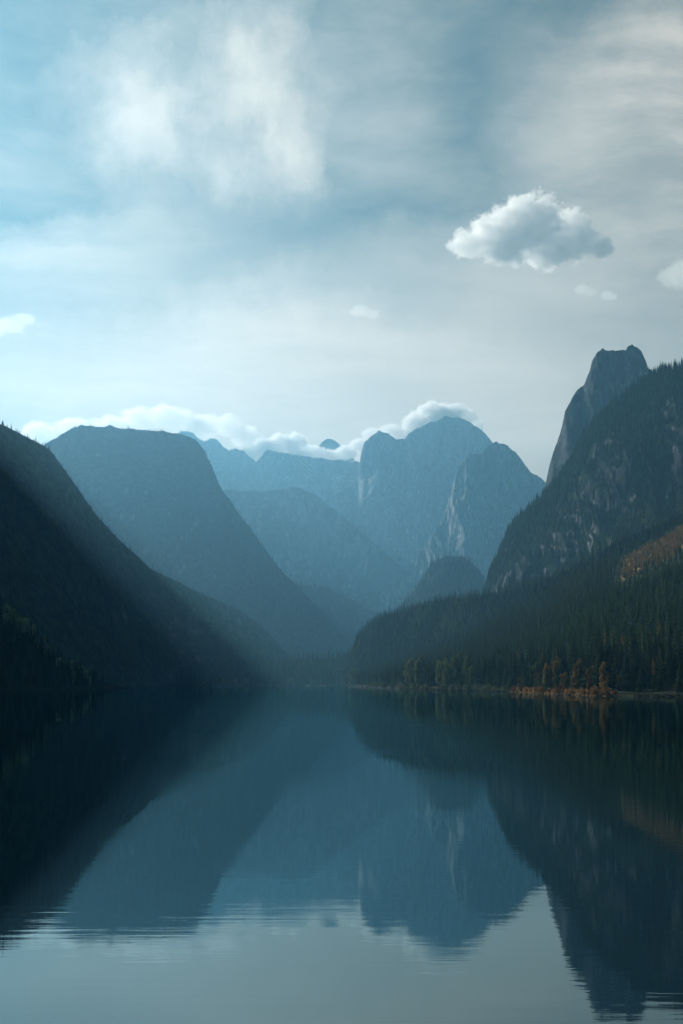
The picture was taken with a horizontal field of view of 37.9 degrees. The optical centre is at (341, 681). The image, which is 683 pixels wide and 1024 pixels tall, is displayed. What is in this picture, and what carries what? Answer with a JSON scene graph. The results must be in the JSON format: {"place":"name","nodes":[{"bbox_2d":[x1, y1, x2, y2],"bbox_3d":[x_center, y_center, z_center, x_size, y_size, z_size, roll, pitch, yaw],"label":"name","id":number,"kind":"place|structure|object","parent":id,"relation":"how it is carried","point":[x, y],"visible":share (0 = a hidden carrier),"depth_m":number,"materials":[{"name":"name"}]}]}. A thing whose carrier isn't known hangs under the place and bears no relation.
{"place":"outdoors","nodes":[
{"label":"outdoors","id":0,"kind":"place"},
{"bbox_2d":[0,617,126,691],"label":"hill","id":1,"kind":"structure","parent":0,"point":[24,686],"depth_m":717.91,"materials":[{"name":"plant"}]},
{"bbox_2d":[2,613,8,624],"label":"broadleaf tree","id":2,"kind":"object","parent":1,"relation":"on","point":[5,617],"visible":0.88,"depth_m":740.35,"materials":[{"name":"green plant"}]},
{"bbox_2d":[3,605,11,619],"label":"broadleaf tree","id":3,"kind":"object","parent":1,"relation":"on","point":[8,608],"visible":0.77,"depth_m":754.22,"materials":[{"name":"green plant"}]},
{"bbox_2d":[8,608,17,623],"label":"broadleaf tree","id":4,"kind":"object","parent":1,"relation":"on","point":[13,615],"visible":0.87,"depth_m":757.58,"materials":[{"name":"green plant"}]},
{"bbox_2d":[15,618,24,631],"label":"broadleaf tree","id":5,"kind":"object","parent":1,"relation":"on","point":[21,621],"visible":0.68,"depth_m":753.48,"materials":[{"name":"green plant"}]},
{"bbox_2d":[22,619,27,632],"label":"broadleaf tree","id":6,"kind":"object","parent":1,"relation":"on","point":[26,623],"visible":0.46,"depth_m":768.32,"materials":[{"name":"green plant"}]},
{"bbox_2d":[34,635,39,648],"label":"broadleaf tree","id":7,"kind":"object","parent":1,"relation":"on","point":[36,639],"visible":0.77,"depth_m":767.04,"materials":[{"name":"green plant"}]},
{"bbox_2d":[0,598,104,689],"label":"forest","id":8,"kind":"object","parent":1,"relation":"on","point":[65,670],"visible":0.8,"depth_m":751.99,"materials":[{"name":"green plant"}]},
{"bbox_2d":[0,424,288,685],"bbox_3d":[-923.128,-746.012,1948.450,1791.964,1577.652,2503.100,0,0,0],"label":"mountain","id":9,"kind":"structure","parent":0,"point":[206,628],"depth_m":1571.59,"materials":[{"name":"stone"}]},
{"bbox_2d":[0,420,288,685],"bbox_3d":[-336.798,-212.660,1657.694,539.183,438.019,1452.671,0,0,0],"label":"forest","id":10,"kind":"object","parent":9,"relation":"on","point":[100,596],"visible":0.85,"depth_m":1523.90,"materials":[{"name":"plant"}]},
{"bbox_2d":[44,425,350,659],"bbox_3d":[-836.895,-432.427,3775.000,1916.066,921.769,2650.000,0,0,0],"label":"mountain","id":11,"kind":"structure","parent":0,"point":[122,530],"depth_m":3268.97,"materials":[{"name":"blue stone"}]},
{"bbox_2d":[48,424,350,658],"bbox_3d":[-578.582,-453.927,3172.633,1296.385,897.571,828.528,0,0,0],"label":"forest","id":12,"kind":"object","parent":11,"relation":"on","point":[226,546],"visible":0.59,"depth_m":3285.44,"materials":[{"name":"plant"}]},
{"bbox_2d":[159,658,342,685],"bbox_3d":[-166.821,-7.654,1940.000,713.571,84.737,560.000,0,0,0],"label":"hill","id":13,"kind":"structure","parent":0,"point":[262,682],"depth_m":1722.92,"materials":[{"name":"green plant"}]},
{"bbox_2d":[161,649,347,684],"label":"forest","id":14,"kind":"object","parent":13,"relation":"on","point":[198,669],"visible":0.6,"depth_m":1770.89,"materials":[{"name":"green plant"}]},
{"bbox_2d":[197,684,335,685],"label":"shore","id":15,"kind":"structure","parent":0,"point":[263,685],"depth_m":1654.87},
{"bbox_2d":[178,431,359,501],"bbox_3d":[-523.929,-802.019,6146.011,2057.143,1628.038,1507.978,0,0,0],"label":"mountain","id":16,"kind":"structure","parent":0,"point":[325,480],"depth_m":6337.56,"materials":[{"name":"blue stone"}]},
{"bbox_2d":[224,486,404,612],"bbox_3d":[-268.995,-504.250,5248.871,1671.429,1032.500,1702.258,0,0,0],"label":"mountain","id":17,"kind":"structure","parent":0,"point":[303,536],"depth_m":5013.29,"materials":[{"name":"stone"}]},
{"bbox_2d":[308,439,354,460],"bbox_3d":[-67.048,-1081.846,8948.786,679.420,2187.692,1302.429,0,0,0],"label":"mountain","id":18,"kind":"structure","parent":0,"point":[331,449],"depth_m":8881.15,"materials":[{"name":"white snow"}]},
{"bbox_2d":[298,585,376,646],"bbox_3d":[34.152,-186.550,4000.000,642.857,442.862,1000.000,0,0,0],"label":"hill","id":19,"kind":"structure","parent":0,"point":[323,602],"depth_m":3909.23,"materials":[{"name":"green plant"}]},
{"bbox_2d":[292,580,381,645],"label":"forest","id":20,"kind":"object","parent":19,"relation":"on","point":[361,620],"visible":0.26,"depth_m":3909.17,"materials":[{"name":"green plant"}]},
{"bbox_2d":[0,686,682,1023],"bbox_3d":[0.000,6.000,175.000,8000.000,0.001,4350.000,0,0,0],"label":"water","id":21,"kind":"structure","parent":0,"point":[264,855],"depth_m":34.23,"materials":[{"name":"blue liquid"}]},
{"bbox_2d":[0,0,682,481],"label":"sky","id":22,"kind":"structure","parent":0,"point":[254,227],"materials":[{"name":"blue"}]},
{"bbox_2d":[347,685,404,688],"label":"shore","id":23,"kind":"structure","parent":0,"point":[389,687],"depth_m":1008.43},
{"bbox_2d":[326,416,492,570],"bbox_3d":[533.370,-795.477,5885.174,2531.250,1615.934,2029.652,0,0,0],"label":"mountain","id":24,"kind":"structure","parent":0,"point":[391,501],"depth_m":5856.75,"materials":[{"name":"blue stone"}]},
{"bbox_2d":[400,556,484,610],"bbox_3d":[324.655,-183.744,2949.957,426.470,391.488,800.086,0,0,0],"label":"hill","id":25,"kind":"structure","parent":0,"point":[449,568],"depth_m":2923.77,"materials":[{"name":"plant"}]},
{"bbox_2d":[399,551,484,609],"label":"forest","id":26,"kind":"object","parent":25,"relation":"on","point":[428,589],"visible":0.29,"depth_m":2933.68,"materials":[{"name":"plant"}]},
{"bbox_2d":[405,688,508,691],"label":"shore","id":27,"kind":"structure","parent":0,"point":[461,689],"depth_m":696.63,"materials":[{"name":"brown soil"}]},
{"bbox_2d":[379,442,545,614],"bbox_3d":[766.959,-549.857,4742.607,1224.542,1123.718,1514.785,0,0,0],"label":"mountain","id":28,"kind":"structure","parent":0,"point":[496,486],"depth_m":4524.54,"materials":[{"name":"stone"}]},
{"bbox_2d":[338,515,681,685],"bbox_3d":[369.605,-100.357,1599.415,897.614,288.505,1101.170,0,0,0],"label":"hill","id":29,"kind":"structure","parent":0,"point":[451,617],"depth_m":1355.45,"materials":[{"name":"green plant"}]},
{"bbox_2d":[409,590,474,646],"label":"forest","id":30,"kind":"object","parent":29,"relation":"on","point":[442,622],"visible":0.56,"depth_m":1381.61,"materials":[{"name":"green plant"}]},
{"bbox_2d":[511,687,541,692],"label":"shore","id":31,"kind":"structure","parent":0,"point":[524,690],"depth_m":563.77,"materials":[{"name":"brown soil"}]},
{"bbox_2d":[388,523,682,695],"bbox_3d":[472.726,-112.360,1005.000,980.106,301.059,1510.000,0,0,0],"label":"hill","id":32,"kind":"structure","parent":0,"point":[647,690],"depth_m":633.03,"materials":[{"name":"green plant"}]},
{"bbox_2d":[403,663,407,685],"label":"broadleaf tree","id":33,"kind":"object","parent":32,"relation":"on","point":[406,666],"visible":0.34,"depth_m":879.46,"materials":[{"name":"green plant"}]},
{"bbox_2d":[405,666,411,685],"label":"broadleaf tree","id":34,"kind":"object","parent":32,"relation":"on","point":[408,680],"visible":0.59,"depth_m":865.63,"materials":[{"name":"green plant"}]},
{"bbox_2d":[406,668,413,686],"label":"broadleaf tree","id":35,"kind":"object","parent":32,"relation":"on","point":[409,673],"visible":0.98,"depth_m":852.82,"materials":[{"name":"green plant"}]},
{"bbox_2d":[407,659,414,669],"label":"broadleaf tree","id":36,"kind":"object","parent":32,"relation":"on","point":[409,663],"visible":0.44,"depth_m":879.78,"materials":[{"name":"green plant"}]},
{"bbox_2d":[412,670,414,684],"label":"broadleaf tree","id":37,"kind":"object","parent":32,"relation":"on","point":[413,675],"visible":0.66,"depth_m":849.13,"materials":[{"name":"green plant"}]},
{"bbox_2d":[414,660,423,684],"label":"broadleaf tree","id":38,"kind":"object","parent":32,"relation":"on","point":[416,670],"visible":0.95,"depth_m":815.38,"materials":[{"name":"green plant"}]},
{"bbox_2d":[415,659,423,684],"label":"broadleaf tree","id":39,"kind":"object","parent":32,"relation":"on","point":[417,673],"visible":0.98,"depth_m":815.35,"materials":[{"name":"green plant"}]},
{"bbox_2d":[432,665,436,685],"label":"spruce tree","id":40,"kind":"object","parent":32,"relation":"on","point":[434,675],"visible":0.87,"depth_m":798.86,"materials":[{"name":"green plant"}]},
{"bbox_2d":[435,660,440,683],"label":"broadleaf tree","id":41,"kind":"object","parent":32,"relation":"on","point":[438,661],"visible":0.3,"depth_m":771.95,"materials":[{"name":"green plant"}]},
{"bbox_2d":[436,661,443,687],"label":"broadleaf tree","id":42,"kind":"object","parent":32,"relation":"on","point":[439,668],"visible":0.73,"depth_m":757.19,"materials":[{"name":"green plant"}]},
{"bbox_2d":[442,662,451,688],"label":"broadleaf tree","id":43,"kind":"object","parent":32,"relation":"on","point":[446,677],"visible":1,"depth_m":737.19,"materials":[{"name":"green plant"}]},
{"bbox_2d":[450,655,460,683],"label":"broadleaf tree","id":44,"kind":"object","parent":32,"relation":"on","point":[454,662],"visible":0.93,"depth_m":730.74,"materials":[{"name":"green plant"}]},
{"bbox_2d":[462,656,470,675],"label":"broadleaf tree","id":45,"kind":"object","parent":32,"relation":"on","point":[467,663],"visible":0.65,"depth_m":717.49,"materials":[{"name":"green plant"}]},
{"bbox_2d":[465,668,470,683],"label":"broadleaf tree","id":46,"kind":"object","parent":32,"relation":"on","point":[466,674],"visible":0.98,"depth_m":702.44,"materials":[{"name":"green plant"}]},
{"bbox_2d":[468,666,473,684],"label":"broadleaf tree","id":47,"kind":"object","parent":32,"relation":"on","point":[470,674],"visible":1,"depth_m":699.10,"materials":[{"name":"green plant"}]},
{"bbox_2d":[334,505,682,690],"bbox_3d":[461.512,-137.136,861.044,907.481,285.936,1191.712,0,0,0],"label":"forest","id":48,"kind":"object","parent":32,"relation":"on","point":[585,607],"visible":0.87,"depth_m":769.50,"materials":[{"name":"green plant"}]},
{"bbox_2d":[510,654,518,685],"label":"spruce tree","id":49,"kind":"object","parent":32,"relation":"on","point":[514,678],"visible":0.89,"depth_m":620.21,"materials":[{"name":"green plant"}]},
{"bbox_2d":[522,676,526,686],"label":"broadleaf tree","id":50,"kind":"object","parent":32,"relation":"on","point":[525,682],"visible":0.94,"depth_m":574.85,"materials":[{"name":"green plant"}]},
{"bbox_2d":[521,665,527,686],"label":"spruce tree","id":51,"kind":"object","parent":32,"relation":"on","point":[525,673],"visible":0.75,"depth_m":587.35,"materials":[{"name":"green plant"}]},
{"bbox_2d":[529,671,533,686],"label":"spruce tree","id":52,"kind":"object","parent":32,"relation":"on","point":[531,683],"visible":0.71,"depth_m":563.41,"materials":[{"name":"green plant"}]},
{"bbox_2d":[530,651,535,674],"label":"spruce tree","id":53,"kind":"object","parent":32,"relation":"on","point":[533,661],"visible":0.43,"depth_m":591.22,"materials":[{"name":"green plant"}]},
{"bbox_2d":[530,661,540,677],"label":"broadleaf tree","id":54,"kind":"object","parent":32,"relation":"on","point":[534,666],"visible":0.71,"depth_m":564.50,"materials":[{"name":"green plant"}]},
{"bbox_2d":[533,664,541,686],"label":"spruce tree","id":55,"kind":"object","parent":32,"relation":"on","point":[536,675],"visible":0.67,"depth_m":560.82,"materials":[{"name":"green plant"}]},
{"bbox_2d":[536,672,540,686],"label":"broadleaf tree","id":56,"kind":"object","parent":32,"relation":"on","point":[538,676],"visible":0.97,"depth_m":554.36,"materials":[{"name":"green plant"}]},
{"bbox_2d":[540,652,544,682],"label":"spruce tree","id":57,"kind":"object","parent":32,"relation":"on","point":[542,666],"visible":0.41,"depth_m":564.36,"materials":[{"name":"green plant"}]},
{"bbox_2d":[540,654,549,686],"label":"spruce tree","id":58,"kind":"object","parent":32,"relation":"on","point":[545,660],"visible":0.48,"depth_m":542.63,"materials":[{"name":"green plant"}]},
{"bbox_2d":[543,672,547,688],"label":"broadleaf tree","id":59,"kind":"object","parent":32,"relation":"on","point":[545,679],"visible":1,"depth_m":524.66,"materials":[{"name":"green plant"}]},
{"bbox_2d":[542,663,551,687],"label":"autumn tree","id":60,"kind":"object","parent":32,"relation":"on","point":[545,669],"visible":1,"depth_m":525.70,"materials":[{"name":"brown plant"}]},
{"bbox_2d":[547,674,551,687],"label":"broadleaf tree","id":61,"kind":"object","parent":32,"relation":"on","point":[549,681],"visible":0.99,"depth_m":523.63,"materials":[{"name":"green plant"}]},
{"bbox_2d":[552,660,560,682],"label":"autumn tree","id":62,"kind":"object","parent":32,"relation":"on","point":[555,663],"visible":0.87,"depth_m":513.49,"materials":[{"name":"brown plant"}]},
{"bbox_2d":[552,642,560,675],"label":"spruce tree","id":63,"kind":"object","parent":32,"relation":"on","point":[557,650],"visible":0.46,"depth_m":553.51,"materials":[{"name":"green plant"}]},
{"bbox_2d":[555,665,559,688],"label":"spruce tree","id":64,"kind":"object","parent":32,"relation":"on","point":[557,681],"visible":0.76,"depth_m":509.00,"materials":[{"name":"green plant"}]},
{"bbox_2d":[557,660,561,675],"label":"broadleaf tree","id":65,"kind":"object","parent":32,"relation":"on","point":[559,661],"visible":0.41,"depth_m":518.77,"materials":[{"name":"green plant"}]},
{"bbox_2d":[559,674,562,685],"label":"autumn tree","id":66,"kind":"object","parent":32,"relation":"on","point":[561,679],"visible":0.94,"depth_m":505.57,"materials":[{"name":"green plant"}]},
{"bbox_2d":[559,649,568,681],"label":"spruce tree","id":67,"kind":"object","parent":32,"relation":"on","point":[563,669],"visible":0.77,"depth_m":516.80,"materials":[{"name":"green plant"}]},
{"bbox_2d":[562,672,567,688],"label":"autumn tree","id":68,"kind":"object","parent":32,"relation":"on","point":[564,684],"visible":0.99,"depth_m":491.10,"materials":[{"name":"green plant"}]},
{"bbox_2d":[568,645,577,682],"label":"spruce tree","id":69,"kind":"object","parent":32,"relation":"on","point":[573,660],"visible":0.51,"depth_m":507.93,"materials":[{"name":"green plant"}]},
{"bbox_2d":[570,671,576,687],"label":"autumn tree","id":70,"kind":"object","parent":32,"relation":"on","point":[574,674],"visible":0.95,"depth_m":481.38,"materials":[{"name":"brown plant"}]},
{"bbox_2d":[574,659,582,684],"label":"autumn tree","id":71,"kind":"object","parent":32,"relation":"on","point":[577,670],"visible":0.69,"depth_m":477.81,"materials":[{"name":"brown plant"}]},
{"bbox_2d":[576,660,582,689],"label":"spruce tree","id":72,"kind":"object","parent":32,"relation":"on","point":[580,675],"visible":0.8,"depth_m":473.57,"materials":[{"name":"green plant"}]},
{"bbox_2d":[578,663,585,688],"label":"spruce tree","id":73,"kind":"object","parent":32,"relation":"on","point":[583,671],"visible":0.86,"depth_m":468.79,"materials":[{"name":"green plant"}]},
{"bbox_2d":[581,651,589,687],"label":"spruce tree","id":74,"kind":"object","parent":32,"relation":"on","point":[587,666],"visible":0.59,"depth_m":467.00,"materials":[{"name":"green plant"}]},
{"bbox_2d":[584,668,593,689],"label":"autumn tree","id":75,"kind":"object","parent":32,"relation":"on","point":[589,681],"visible":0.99,"depth_m":446.84,"materials":[{"name":"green plant"}]},
{"bbox_2d":[591,652,595,672],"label":"spruce tree","id":76,"kind":"object","parent":32,"relation":"on","point":[593,658],"visible":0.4,"depth_m":475.30,"materials":[{"name":"green plant"}]},
{"bbox_2d":[594,671,599,689],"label":"spruce tree","id":77,"kind":"object","parent":32,"relation":"on","point":[597,679],"visible":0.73,"depth_m":441.14,"materials":[{"name":"green plant"}]},
{"bbox_2d":[596,663,601,688],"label":"spruce tree","id":78,"kind":"object","parent":32,"relation":"on","point":[599,681],"visible":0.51,"depth_m":440.74,"materials":[{"name":"green plant"}]},
{"bbox_2d":[592,642,605,684],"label":"spruce tree","id":79,"kind":"object","parent":32,"relation":"on","point":[598,655],"visible":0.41,"depth_m":460.67,"materials":[{"name":"green plant"}]},
{"bbox_2d":[593,646,605,683],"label":"spruce tree","id":80,"kind":"object","parent":32,"relation":"on","point":[601,659],"visible":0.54,"depth_m":449.94,"materials":[{"name":"green plant"}]},
{"bbox_2d":[599,662,610,688],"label":"autumn tree","id":81,"kind":"object","parent":32,"relation":"on","point":[604,683],"visible":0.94,"depth_m":429.76,"materials":[{"name":"orange plant"}]},
{"bbox_2d":[604,652,612,686],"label":"spruce tree","id":82,"kind":"object","parent":32,"relation":"on","point":[607,667],"visible":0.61,"depth_m":446.45,"materials":[{"name":"green plant"}]},
{"bbox_2d":[610,665,615,688],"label":"spruce tree","id":83,"kind":"object","parent":32,"relation":"on","point":[613,680],"visible":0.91,"depth_m":439.48,"materials":[{"name":"green plant"}]},
{"bbox_2d":[621,664,630,690],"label":"spruce tree","id":84,"kind":"object","parent":32,"relation":"on","point":[626,684],"visible":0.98,"depth_m":428.78,"materials":[{"name":"green plant"}]},
{"bbox_2d":[626,628,633,656],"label":"spruce tree","id":85,"kind":"object","parent":32,"relation":"on","point":[631,634],"visible":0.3,"depth_m":485.96,"materials":[{"name":"green plant"}]},
{"bbox_2d":[627,636,635,659],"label":"spruce tree","id":86,"kind":"object","parent":32,"relation":"on","point":[633,643],"visible":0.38,"depth_m":474.87,"materials":[{"name":"green plant"}]},
{"bbox_2d":[628,666,635,691],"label":"spruce tree","id":87,"kind":"object","parent":32,"relation":"on","point":[632,688],"visible":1,"depth_m":425.80,"materials":[{"name":"green plant"}]},
{"bbox_2d":[632,632,638,651],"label":"spruce tree","id":88,"kind":"object","parent":32,"relation":"on","point":[635,639],"visible":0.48,"depth_m":476.11,"materials":[{"name":"green plant"}]},
{"bbox_2d":[645,650,653,680],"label":"spruce tree","id":89,"kind":"object","parent":32,"relation":"on","point":[646,669],"visible":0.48,"depth_m":446.76,"materials":[{"name":"green plant"}]},
{"bbox_2d":[617,525,682,580],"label":"scrub","id":90,"kind":"object","parent":32,"relation":"on","point":[668,540],"visible":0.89,"depth_m":969.32,"materials":[{"name":"plant"}]},
{"bbox_2d":[646,657,653,687],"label":"spruce tree","id":91,"kind":"object","parent":32,"relation":"on","point":[649,676],"visible":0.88,"depth_m":428.96,"materials":[{"name":"green plant"}]},
{"bbox_2d":[652,640,657,671],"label":"spruce tree","id":92,"kind":"object","parent":32,"relation":"on","point":[655,655],"visible":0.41,"depth_m":437.93,"materials":[{"name":"green plant"}]},
{"bbox_2d":[650,651,666,686],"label":"spruce tree","id":93,"kind":"object","parent":32,"relation":"on","point":[656,674],"visible":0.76,"depth_m":426.93,"materials":[{"name":"green plant"}]},
{"bbox_2d":[674,668,682,692],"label":"spruce tree","id":94,"kind":"object","parent":32,"relation":"on","point":[678,688],"visible":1,"depth_m":407.82,"materials":[{"name":"green plant"}]},
{"bbox_2d":[675,658,682,682],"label":"spruce tree","id":95,"kind":"object","parent":32,"relation":"on","point":[681,669],"visible":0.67,"depth_m":423.70,"materials":[{"name":"green plant"}]},
{"bbox_2d":[543,689,615,695],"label":"shore","id":96,"kind":"structure","parent":0,"point":[564,691],"depth_m":468.49,"materials":[{"name":"brown soil"}]},
{"bbox_2d":[591,687,598,694],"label":"shrub","id":97,"kind":"object","parent":96,"relation":"on","point":[596,691],"visible":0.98,"depth_m":426.06,"materials":[{"name":"orange plant"}]},
{"bbox_2d":[603,686,612,694],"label":"shrub","id":98,"kind":"object","parent":96,"relation":"on","point":[607,691],"visible":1,"depth_m":419.37,"materials":[{"name":"orange plant"}]},
{"bbox_2d":[490,370,682,592],"bbox_3d":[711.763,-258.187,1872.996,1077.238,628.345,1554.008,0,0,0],"label":"mountain","id":99,"kind":"structure","parent":0,"point":[623,475],"depth_m":1512.90,"materials":[{"name":"grey stone"}]},
{"bbox_2d":[481,359,682,595],"bbox_3d":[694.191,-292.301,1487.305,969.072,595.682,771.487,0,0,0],"label":"forest","id":100,"kind":"object","parent":99,"relation":"on","point":[634,396],"visible":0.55,"depth_m":1580.52,"materials":[{"name":"green plant"}]},
{"bbox_2d":[545,345,649,486],"bbox_3d":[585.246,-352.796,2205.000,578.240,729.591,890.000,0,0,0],"label":"mountain","id":101,"kind":"structure","parent":0,"point":[611,373],"depth_m":2106.47,"materials":[{"name":"stone"}]},
{"bbox_2d":[633,693,682,696],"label":"shore","id":102,"kind":"structure","parent":0,"point":[657,695],"depth_m":405.00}
]}

